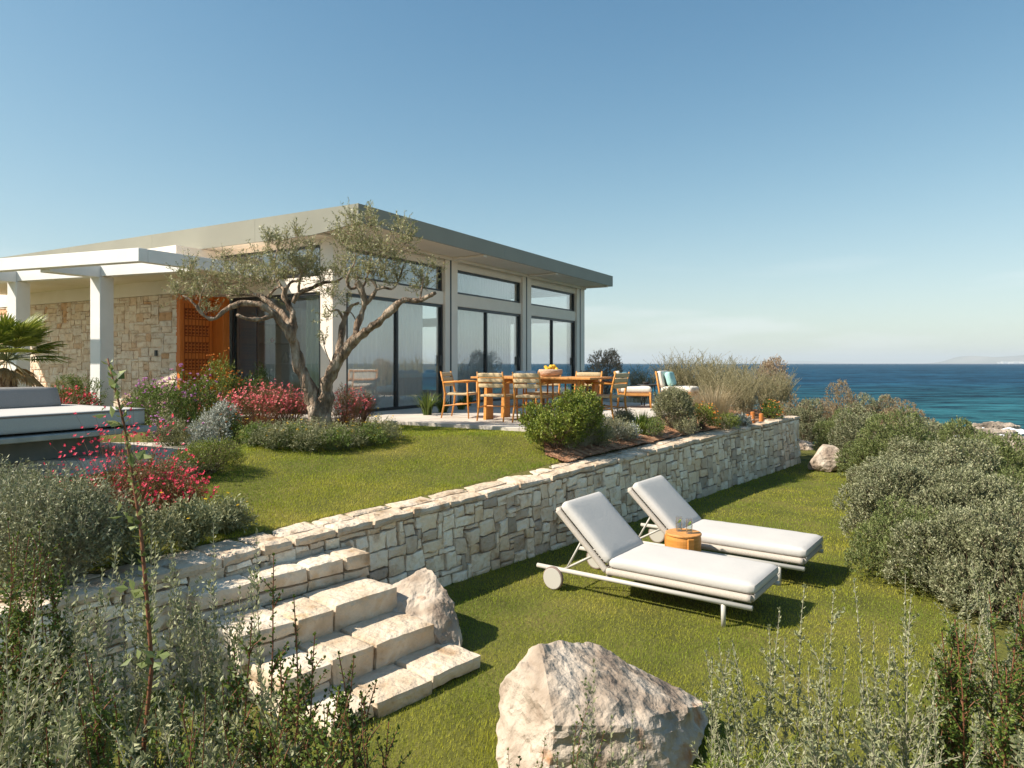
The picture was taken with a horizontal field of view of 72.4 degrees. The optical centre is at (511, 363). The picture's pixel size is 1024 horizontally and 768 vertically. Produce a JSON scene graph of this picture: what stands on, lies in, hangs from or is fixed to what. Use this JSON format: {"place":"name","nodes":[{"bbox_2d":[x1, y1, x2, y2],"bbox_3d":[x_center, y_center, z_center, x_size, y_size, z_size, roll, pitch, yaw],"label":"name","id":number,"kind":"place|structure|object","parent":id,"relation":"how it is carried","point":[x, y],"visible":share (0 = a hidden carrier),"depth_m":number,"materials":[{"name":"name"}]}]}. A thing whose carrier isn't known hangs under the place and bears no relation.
{"place":"outdoors","nodes":[
{"label":"outdoors","id":0,"kind":"place"},
{"bbox_2d":[0,442,229,470],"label":"patio","id":1,"kind":"structure","parent":0,"point":[83,464],"depth_m":8.65,"materials":[{"name":"grey stone"}]},
{"bbox_2d":[0,404,156,464],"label":"daybed","id":2,"kind":"object","parent":1,"relation":"on","point":[31,433],"visible":0.87,"depth_m":8.32,"materials":[{"name":"fabric"}]},
{"bbox_2d":[0,387,60,408],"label":"bolster","id":3,"kind":"object","parent":2,"relation":"on","point":[19,397],"visible":0.94,"depth_m":9.18,"materials":[{"name":"white fabric"}]},
{"bbox_2d":[0,248,275,406],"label":"pergola","id":4,"kind":"object","parent":1,"relation":"on","point":[100,274],"visible":0.58,"depth_m":13.09,"materials":[{"name":"white paint"}]},
{"bbox_2d":[0,401,764,600],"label":"ground","id":5,"kind":"structure","parent":0,"point":[138,437],"depth_m":8.23,"materials":[{"name":"green plant"}]},
{"bbox_2d":[0,311,76,386],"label":"fan palm","id":6,"kind":"object","parent":5,"relation":"on","point":[16,334],"visible":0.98,"depth_m":10.79,"materials":[{"name":"green plant"}]},
{"bbox_2d":[0,481,132,600],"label":"grey shrub","id":7,"kind":"object","parent":5,"relation":"on","point":[56,565],"visible":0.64,"depth_m":4.51,"materials":[{"name":"green plant"}]},
{"bbox_2d":[0,455,134,582],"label":"grey shrub","id":8,"kind":"object","parent":5,"relation":"on","point":[39,486],"visible":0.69,"depth_m":4.52,"materials":[{"name":"green plant"}]},
{"bbox_2d":[52,373,109,405],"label":"shrub","id":9,"kind":"object","parent":5,"relation":"on","point":[79,383],"visible":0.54,"depth_m":12.47,"materials":[{"name":"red plant"}]},
{"bbox_2d":[43,406,194,501],"bbox_3d":[-3.676,0.870,6.571,1.219,0.942,1.395,0,0,-28],"label":"gaura","id":10,"kind":"object","parent":5,"relation":"on","point":[122,436],"visible":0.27,"depth_m":6.54,"materials":[{"name":"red plant"}]},
{"bbox_2d":[47,443,204,526],"bbox_3d":[-3.232,1.022,5.891,1.236,0.665,1.243,0,0,0],"label":"gaura","id":11,"kind":"object","parent":5,"relation":"on","point":[146,471],"visible":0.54,"depth_m":5.85,"materials":[{"name":"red plant"}]},
{"bbox_2d":[85,491,196,565],"bbox_3d":[-2.659,1.187,5.016,0.681,0.541,0.640,0,0,0],"label":"flowering plant","id":12,"kind":"object","parent":5,"relation":"on","point":[161,525],"visible":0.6,"depth_m":4.98,"materials":[{"name":"green plant"}]},
{"bbox_2d":[123,377,201,433],"bbox_3d":[-5.316,0.645,10.534,0.968,0.898,1.119,0,0,31],"label":"flowering plant","id":13,"kind":"object","parent":5,"relation":"on","point":[151,396],"visible":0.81,"depth_m":10.48,"materials":[{"name":"green plant"}]},
{"bbox_2d":[128,461,218,515],"bbox_3d":[-2.842,1.101,5.893,0.720,0.574,0.703,0,0,0],"label":"gaura","id":14,"kind":"object","parent":5,"relation":"on","point":[189,491],"visible":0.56,"depth_m":5.85,"materials":[{"name":"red plant"}]},
{"bbox_2d":[141,409,207,446],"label":"flowering plant","id":15,"kind":"object","parent":5,"relation":"on","point":[175,431],"visible":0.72,"depth_m":9.69,"materials":[{"name":"green plant"}]},
{"bbox_2d":[151,492,223,549],"bbox_3d":[-2.519,1.207,5.409,0.518,0.475,0.470,0,0,-36],"label":"flowering plant","id":16,"kind":"object","parent":5,"relation":"on","point":[195,513],"visible":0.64,"depth_m":5.35,"materials":[{"name":"green plant"}]},
{"bbox_2d":[162,363,220,426],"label":"flowering plant","id":17,"kind":"object","parent":5,"relation":"on","point":[208,401],"visible":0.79,"depth_m":10.92,"materials":[{"name":"green plant"}]},
{"bbox_2d":[184,419,219,446],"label":"silver shrub","id":18,"kind":"object","parent":5,"relation":"on","point":[198,433],"visible":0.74,"depth_m":9.64,"materials":[{"name":"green plant"}]},
{"bbox_2d":[168,435,249,475],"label":"ground cover","id":19,"kind":"object","parent":5,"relation":"on","point":[216,453],"visible":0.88,"depth_m":7.56,"materials":[{"name":"green plant"}]},
{"bbox_2d":[195,399,241,441],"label":"silver shrub","id":20,"kind":"object","parent":5,"relation":"on","point":[215,415],"visible":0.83,"depth_m":9.94,"materials":[{"name":"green plant"}]},
{"bbox_2d":[200,350,245,424],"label":"flowering plant","id":21,"kind":"object","parent":5,"relation":"on","point":[225,383],"visible":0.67,"depth_m":11.59,"materials":[{"name":"green plant"}]},
{"bbox_2d":[197,492,258,534],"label":"flowering plant","id":22,"kind":"object","parent":5,"relation":"on","point":[234,516],"visible":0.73,"depth_m":5.77,"materials":[{"name":"green plant"}]},
{"bbox_2d":[217,379,298,427],"bbox_3d":[-3.919,0.645,10.917,1.208,0.829,1.254,0,0,0],"label":"gaura","id":23,"kind":"object","parent":5,"relation":"on","point":[260,395],"visible":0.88,"depth_m":10.77,"materials":[{"name":"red plant"}]},
{"bbox_2d":[241,416,297,449],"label":"shrub","id":24,"kind":"object","parent":5,"relation":"on","point":[270,431],"visible":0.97,"depth_m":9.01,"materials":[{"name":"green plant"}]},
{"bbox_2d":[262,383,307,425],"bbox_3d":[-3.550,0.671,11.228,0.967,0.770,0.915,0,0,0],"label":"gaura","id":25,"kind":"object","parent":5,"relation":"on","point":[296,411],"visible":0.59,"depth_m":11.10,"materials":[{"name":"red plant"}]},
{"bbox_2d":[160,198,448,428],"bbox_3d":[-3.174,-0.698,10.602,4.406,3.682,1.624,0,0,0],"label":"olive tree","id":26,"kind":"object","parent":5,"relation":"on","point":[321,405],"visible":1,"depth_m":10.54,"materials":[{"name":"green plant"}]},
{"bbox_2d":[0,203,612,414],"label":"house","id":27,"kind":"structure","parent":5,"relation":"on","point":[480,285],"depth_m":15.02,"materials":[{"name":"grey"}]},
{"bbox_2d":[183,299,211,410],"bbox_3d":[-6.427,-0.166,14.262,0.072,2.252,0.720,0,0,30],"label":"door","id":28,"kind":"structure","parent":27,"relation":"in","point":[197,330],"depth_m":14.22,"materials":[{"name":"brown wood"}]},
{"bbox_2d":[232,292,319,413],"bbox_3d":[-4.704,-0.193,13.955,2.544,2.327,0.080,0,0,30],"label":"window frame","id":29,"kind":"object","parent":27,"relation":"in","point":[234,311],"depth_m":14.53,"materials":[{"name":"grey metal"}]},
{"bbox_2d":[258,308,305,402],"bbox_3d":[-5.330,-0.180,16.704,1.850,2.300,0.370,0,0,30],"label":"curtain","id":30,"kind":"object","parent":27,"relation":"on","point":[270,353],"visible":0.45,"depth_m":17.01,"materials":[{"name":"white fabric"}]},
{"bbox_2d":[346,293,442,412],"bbox_3d":[-2.420,-0.193,14.805,0.120,2.327,3.170,0,0,30],"label":"glazed door","id":31,"kind":"structure","parent":27,"relation":"in","point":[440,307],"depth_m":14.76,"materials":[{"name":"grey metal"}]},
{"bbox_2d":[458,307,520,401],"bbox_3d":[-0.580,-0.193,17.981,0.120,2.327,3.151,0,0,30],"label":"glazed door","id":32,"kind":"structure","parent":27,"relation":"in","point":[484,312],"depth_m":17.83,"materials":[{"name":"grey metal"}]},
{"bbox_2d":[531,316,574,391],"bbox_3d":[1.222,-0.193,21.094,0.120,2.327,3.039,0,0,30],"label":"glazed door","id":33,"kind":"structure","parent":27,"relation":"in","point":[570,325],"depth_m":22.15,"materials":[{"name":"grey metal"}]},
{"bbox_2d":[287,421,337,451],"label":"shrub","id":34,"kind":"object","parent":5,"relation":"on","point":[302,437],"visible":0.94,"depth_m":9.01,"materials":[{"name":"green plant"}]},
{"bbox_2d":[308,419,353,450],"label":"shrub","id":35,"kind":"object","parent":5,"relation":"on","point":[338,438],"visible":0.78,"depth_m":9.19,"materials":[{"name":"green plant"}]},
{"bbox_2d":[325,419,372,448],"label":"flowering plant","id":36,"kind":"object","parent":5,"relation":"on","point":[353,444],"visible":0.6,"depth_m":9.36,"materials":[{"name":"green plant"}]},
{"bbox_2d":[331,382,368,426],"bbox_3d":[-2.642,0.671,11.102,0.794,0.771,0.784,0,0,0],"label":"gaura","id":37,"kind":"object","parent":5,"relation":"on","point":[343,413],"visible":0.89,"depth_m":11.02,"materials":[{"name":"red plant"}]},
{"bbox_2d":[351,419,394,446],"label":"flowering plant","id":38,"kind":"object","parent":5,"relation":"on","point":[383,439],"visible":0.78,"depth_m":9.47,"materials":[{"name":"green plant"}]},
{"bbox_2d":[363,409,403,440],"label":"flowering plant","id":39,"kind":"object","parent":5,"relation":"on","point":[389,428],"visible":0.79,"depth_m":9.72,"materials":[{"name":"green plant"}]},
{"bbox_2d":[332,399,666,432],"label":"terrace","id":40,"kind":"structure","parent":5,"relation":"on","point":[458,418],"depth_m":12.81,"materials":[{"name":"beige stone"}]},
{"bbox_2d":[440,371,478,418],"bbox_3d":[-0.947,0.555,12.625,0.560,0.836,0.560,0,0,17],"label":"dining chair","id":41,"kind":"object","parent":40,"relation":"on","point":[448,381],"visible":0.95,"depth_m":12.51,"materials":[{"name":"brown wood"}]},
{"bbox_2d":[476,372,517,421],"bbox_3d":[-0.253,0.555,11.923,0.560,0.836,0.560,0,0,27],"label":"dining chair","id":42,"kind":"object","parent":40,"relation":"on","point":[481,382],"visible":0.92,"depth_m":11.74,"materials":[{"name":"brown wood"}]},
{"bbox_2d":[512,372,553,422],"bbox_3d":[0.347,0.555,11.585,0.560,0.836,0.560,0,0,28],"label":"dining chair","id":43,"kind":"object","parent":40,"relation":"on","point":[521,380],"visible":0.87,"depth_m":11.41,"materials":[{"name":"brown wood"}]},
{"bbox_2d":[471,376,612,419],"bbox_3d":[0.500,0.598,12.000,2.240,0.745,0.996,0,0,29],"label":"dining table","id":44,"kind":"object","parent":40,"relation":"on","point":[488,410],"visible":0.61,"depth_m":11.93,"materials":[{"name":"brown wood"}]},
{"bbox_2d":[585,372,629,417],"bbox_3d":[1.594,0.555,11.610,0.560,0.836,0.560,0,0,36],"label":"dining chair","id":45,"kind":"object","parent":40,"relation":"on","point":[620,380],"visible":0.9,"depth_m":11.46,"materials":[{"name":"brown wood"}]},
{"bbox_2d":[585,348,623,398],"bbox_3d":[2.567,0.308,19.483,1.093,1.496,1.321,0,0,25],"label":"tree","id":46,"kind":"object","parent":5,"relation":"on","point":[603,361],"visible":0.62,"depth_m":19.34,"materials":[{"name":"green plant"}]},
{"bbox_2d":[752,354,792,399],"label":"brown shrub","id":47,"kind":"object","parent":5,"relation":"on","point":[773,366],"visible":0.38,"depth_m":17.53,"materials":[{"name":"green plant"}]},
{"bbox_2d":[0,0,1023,363],"label":"sky","id":48,"kind":"structure","parent":0,"point":[837,181],"materials":[{"name":"blue"}]},
{"bbox_2d":[12,450,1023,767],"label":"ground","id":49,"kind":"structure","parent":0,"point":[668,670],"depth_m":5.70,"materials":[{"name":"green plant"}]},
{"bbox_2d":[0,592,105,767],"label":"shrub","id":50,"kind":"object","parent":49,"relation":"on","point":[21,750],"visible":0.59,"depth_m":2.38,"materials":[{"name":"green plant"}]},
{"bbox_2d":[0,518,114,767],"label":"shrub","id":51,"kind":"object","parent":49,"relation":"on","point":[20,622],"visible":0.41,"depth_m":2.80,"materials":[{"name":"green plant"}]},
{"bbox_2d":[24,541,157,767],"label":"shrub","id":52,"kind":"object","parent":49,"relation":"on","point":[100,632],"visible":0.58,"depth_m":2.83,"materials":[{"name":"green plant"}]},
{"bbox_2d":[29,647,218,767],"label":"shrub","id":53,"kind":"object","parent":49,"relation":"on","point":[96,738],"visible":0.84,"depth_m":2.29,"materials":[{"name":"green plant"}]},
{"bbox_2d":[93,358,169,767],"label":"sapling","id":54,"kind":"object","parent":49,"relation":"on","point":[149,663],"visible":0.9,"depth_m":2.45,"materials":[{"name":"green plant"}]},
{"bbox_2d":[30,658,307,767],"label":"shrub","id":55,"kind":"object","parent":49,"relation":"on","point":[65,728],"visible":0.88,"depth_m":2.25,"materials":[{"name":"green plant"}]},
{"bbox_2d":[118,522,253,767],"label":"shrub","id":56,"kind":"object","parent":49,"relation":"on","point":[183,673],"visible":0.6,"depth_m":3.06,"materials":[{"name":"green plant"}]},
{"bbox_2d":[160,519,276,767],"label":"shrub","id":57,"kind":"object","parent":49,"relation":"on","point":[233,642],"visible":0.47,"depth_m":3.07,"materials":[{"name":"green plant"}]},
{"bbox_2d":[171,686,382,767],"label":"shrub","id":58,"kind":"object","parent":49,"relation":"on","point":[310,727],"visible":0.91,"depth_m":2.18,"materials":[{"name":"green plant"}]},
{"bbox_2d":[206,552,410,767],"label":"shrub","id":59,"kind":"object","parent":49,"relation":"on","point":[299,696],"visible":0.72,"depth_m":2.57,"materials":[{"name":"green plant"}]},
{"bbox_2d":[177,546,480,736],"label":"garden steps","id":60,"kind":"structure","parent":49,"relation":"on","point":[345,606],"depth_m":4.90,"materials":[{"name":"stone"}]},
{"bbox_2d":[0,415,800,742],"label":"retaining wall","id":61,"kind":"structure","parent":49,"relation":"on","point":[456,535],"depth_m":7.20,"materials":[{"name":"stone"}]},
{"bbox_2d":[392,568,462,646],"bbox_3d":[-0.719,1.973,5.636,0.574,0.595,0.965,0,0,-13],"label":"rock","id":62,"kind":"object","parent":49,"relation":"on","point":[422,594],"visible":0.65,"depth_m":5.44,"materials":[{"name":"beige stone"}]},
{"bbox_2d":[552,658,646,767],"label":"shrub","id":63,"kind":"object","parent":49,"relation":"on","point":[586,757],"visible":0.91,"depth_m":3.05,"materials":[{"name":"green plant"}]},
{"bbox_2d":[496,640,709,767],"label":"boulder","id":64,"kind":"object","parent":49,"relation":"on","point":[542,690],"visible":0.96,"depth_m":3.71,"materials":[{"name":"beige stone"}]},
{"bbox_2d":[536,492,779,626],"bbox_3d":[1.347,1.774,6.652,2.121,0.853,0.892,0,0,36],"label":"sun lounger","id":65,"kind":"object","parent":49,"relation":"on","point":[620,548],"visible":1,"depth_m":6.45,"materials":[{"name":"white fabric"}]},
{"bbox_2d":[665,528,701,551],"bbox_3d":[1.775,1.970,7.220,0.372,0.460,0.370,0,0,-29],"label":"side table","id":66,"kind":"object","parent":49,"relation":"on","point":[680,538],"visible":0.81,"depth_m":7.09,"materials":[{"name":"brown wood"}]},
{"bbox_2d":[627,475,823,585],"bbox_3d":[2.229,1.774,7.742,2.121,0.853,0.892,0,0,36],"label":"sun lounger","id":67,"kind":"object","parent":49,"relation":"on","point":[667,504],"visible":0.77,"depth_m":7.51,"materials":[{"name":"white fabric"}]},
{"bbox_2d":[689,637,771,767],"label":"shrub","id":68,"kind":"object","parent":49,"relation":"on","point":[721,692],"visible":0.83,"depth_m":2.89,"materials":[{"name":"green plant"}]},
{"bbox_2d":[691,731,798,767],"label":"shrub","id":69,"kind":"object","parent":49,"relation":"on","point":[710,764],"visible":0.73,"depth_m":2.53,"materials":[{"name":"green plant"}]},
{"bbox_2d":[749,584,850,767],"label":"shrub","id":70,"kind":"object","parent":49,"relation":"on","point":[815,720],"visible":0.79,"depth_m":2.91,"materials":[{"name":"green plant"}]},
{"bbox_2d":[783,397,830,442],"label":"coastal shrub","id":71,"kind":"object","parent":49,"relation":"on","point":[805,429],"visible":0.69,"depth_m":19.24,"materials":[{"name":"green plant"}]},
{"bbox_2d":[808,444,848,471],"bbox_3d":[6.485,1.933,14.382,0.780,0.530,0.639,0,0,0],"label":"rock","id":72,"kind":"object","parent":49,"relation":"on","point":[823,458],"visible":0.79,"depth_m":14.17,"materials":[{"name":"beige stone"}]},
{"bbox_2d":[812,407,869,451],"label":"coastal shrub","id":73,"kind":"object","parent":49,"relation":"on","point":[826,425],"visible":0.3,"depth_m":16.40,"materials":[{"name":"green plant"}]},
{"bbox_2d":[820,378,870,424],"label":"coastal shrub","id":74,"kind":"object","parent":49,"relation":"on","point":[850,400],"visible":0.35,"depth_m":19.42,"materials":[{"name":"brown plant"}]},
{"bbox_2d":[801,578,908,767],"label":"shrub","id":75,"kind":"object","parent":49,"relation":"on","point":[828,718],"visible":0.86,"depth_m":2.90,"materials":[{"name":"green plant"}]},
{"bbox_2d":[834,437,886,476],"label":"coastal shrub","id":76,"kind":"object","parent":49,"relation":"on","point":[845,451],"visible":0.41,"depth_m":13.55,"materials":[{"name":"green plant"}]},
{"bbox_2d":[827,408,895,462],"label":"coastal shrub","id":77,"kind":"object","parent":49,"relation":"on","point":[845,436],"visible":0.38,"depth_m":15.26,"materials":[{"name":"green plant"}]},
{"bbox_2d":[712,713,1023,767],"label":"shrub","id":78,"kind":"object","parent":49,"relation":"on","point":[813,753],"visible":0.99,"depth_m":2.29,"materials":[{"name":"green plant"}]},
{"bbox_2d":[843,392,894,433],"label":"coastal shrub","id":79,"kind":"object","parent":49,"relation":"on","point":[858,408],"visible":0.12,"depth_m":18.04,"materials":[{"name":"green plant"}]},
{"bbox_2d":[845,452,910,491],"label":"coastal shrub","id":80,"kind":"object","parent":49,"relation":"on","point":[850,473],"visible":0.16,"depth_m":11.33,"materials":[{"name":"green plant"}]},
{"bbox_2d":[832,457,952,542],"bbox_3d":[4.677,1.700,8.476,1.342,1.113,1.281,0,0,-36],"label":"coastal shrub","id":81,"kind":"object","parent":49,"relation":"on","point":[869,496],"visible":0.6,"depth_m":8.40,"materials":[{"name":"green plant"}]},
{"bbox_2d":[854,405,940,464],"bbox_3d":[7.402,1.509,13.359,1.664,1.489,1.383,0,0,-14],"label":"coastal shrub","id":82,"kind":"object","parent":49,"relation":"on","point":[888,431],"visible":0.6,"depth_m":13.21,"materials":[{"name":"green plant"}]},
{"bbox_2d":[853,571,952,767],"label":"shrub","id":83,"kind":"object","parent":49,"relation":"on","point":[906,734],"visible":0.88,"depth_m":2.85,"materials":[{"name":"green plant"}]},
{"bbox_2d":[843,493,970,596],"bbox_3d":[3.965,1.794,6.959,1.246,0.922,1.251,0,0,-6],"label":"coastal shrub","id":84,"kind":"object","parent":49,"relation":"on","point":[876,547],"visible":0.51,"depth_m":7.01,"materials":[{"name":"green plant"}]},
{"bbox_2d":[877,434,956,471],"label":"coastal shrub","id":85,"kind":"object","parent":49,"relation":"on","point":[911,444],"visible":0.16,"depth_m":12.25,"materials":[{"name":"green plant"}]},
{"bbox_2d":[872,463,1018,551],"bbox_3d":[4.957,1.687,7.950,1.573,1.140,1.540,0,0,9],"label":"coastal shrub","id":86,"kind":"object","parent":49,"relation":"on","point":[944,487],"visible":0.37,"depth_m":7.79,"materials":[{"name":"green plant"}]},
{"bbox_2d":[911,617,992,767],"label":"shrub","id":87,"kind":"object","parent":49,"relation":"on","point":[954,725],"visible":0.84,"depth_m":2.91,"materials":[{"name":"green plant"}]},
{"bbox_2d":[882,503,1023,605],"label":"coastal shrub","id":88,"kind":"object","parent":49,"relation":"on","point":[953,517],"visible":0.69,"depth_m":6.40,"materials":[{"name":"green plant"}]},
{"bbox_2d":[890,434,1023,500],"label":"coastal shrub","id":89,"kind":"object","parent":49,"relation":"on","point":[970,449],"visible":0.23,"depth_m":9.45,"materials":[{"name":"green plant"}]},
{"bbox_2d":[928,416,996,455],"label":"coastal shrub","id":90,"kind":"object","parent":49,"relation":"on","point":[970,431],"visible":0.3,"depth_m":13.93,"materials":[{"name":"green plant"}]},
{"bbox_2d":[907,557,1023,767],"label":"shrub","id":91,"kind":"object","parent":49,"relation":"on","point":[976,657],"visible":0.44,"depth_m":3.75,"materials":[{"name":"green plant"}]},
{"bbox_2d":[921,471,1023,564],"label":"coastal shrub","id":92,"kind":"object","parent":49,"relation":"on","point":[1019,500],"visible":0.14,"depth_m":7.49,"materials":[{"name":"green plant"}]},
{"bbox_2d":[925,499,1023,622],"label":"coastal shrub","id":93,"kind":"object","parent":49,"relation":"on","point":[980,535],"visible":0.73,"depth_m":5.98,"materials":[{"name":"green plant"}]},
{"bbox_2d":[954,590,1023,767],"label":"shrub","id":94,"kind":"object","parent":49,"relation":"on","point":[1002,739],"visible":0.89,"depth_m":2.83,"materials":[{"name":"green plant"}]},
{"bbox_2d":[960,429,1023,477],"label":"coastal shrub","id":95,"kind":"object","parent":49,"relation":"on","point":[1009,453],"visible":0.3,"depth_m":10.99,"materials":[{"name":"green plant"}]},
{"bbox_2d":[964,457,1023,519],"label":"coastal shrub","id":96,"kind":"object","parent":49,"relation":"on","point":[1003,462],"visible":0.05,"depth_m":9.16,"materials":[{"name":"green plant"}]},
{"bbox_2d":[544,408,778,461],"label":"soil","id":97,"kind":"structure","parent":0,"point":[565,454],"depth_m":10.18,"materials":[{"name":"brown soil"}]},
{"bbox_2d":[515,388,593,449],"bbox_3d":[0.581,0.747,9.654,1.086,0.900,1.097,0,0,0],"label":"shrub","id":98,"kind":"object","parent":97,"relation":"on","point":[544,421],"visible":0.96,"depth_m":9.42,"materials":[{"name":"green plant"}]},
{"bbox_2d":[556,383,611,440],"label":"shrub","id":99,"kind":"object","parent":97,"relation":"on","point":[595,411],"visible":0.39,"depth_m":9.93,"materials":[{"name":"green plant"}]},
{"bbox_2d":[650,383,698,427],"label":"shrub","id":100,"kind":"object","parent":97,"relation":"on","point":[672,403],"visible":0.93,"depth_m":12.12,"materials":[{"name":"green plant"}]},
{"bbox_2d":[687,401,720,428],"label":"flowering shrub","id":101,"kind":"object","parent":97,"relation":"on","point":[710,417],"visible":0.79,"depth_m":12.53,"materials":[{"name":"green plant"}]},
{"bbox_2d":[686,379,748,425],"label":"dry grass","id":102,"kind":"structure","parent":97,"relation":"on","point":[722,407],"depth_m":13.03,"materials":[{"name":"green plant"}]},
{"bbox_2d":[712,377,774,415],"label":"meadow shrub","id":103,"kind":"object","parent":97,"relation":"on","point":[745,401],"visible":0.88,"depth_m":14.95,"materials":[{"name":"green plant"}]},
{"bbox_2d":[744,370,792,413],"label":"meadow shrub","id":104,"kind":"object","parent":97,"relation":"on","point":[766,391],"visible":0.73,"depth_m":15.70,"materials":[{"name":"green plant"}]},
{"bbox_2d":[423,364,1023,445],"bbox_3d":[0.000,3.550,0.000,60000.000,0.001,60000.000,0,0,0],"label":"sea","id":105,"kind":"structure","parent":0,"point":[972,393],"depth_m":118.41,"materials":[{"name":"liquid"}]},
{"bbox_2d":[924,355,1023,363],"bbox_3d":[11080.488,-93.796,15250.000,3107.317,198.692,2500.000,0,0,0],"label":"hills","id":106,"kind":"structure","parent":0,"point":[975,360],"depth_m":14899.91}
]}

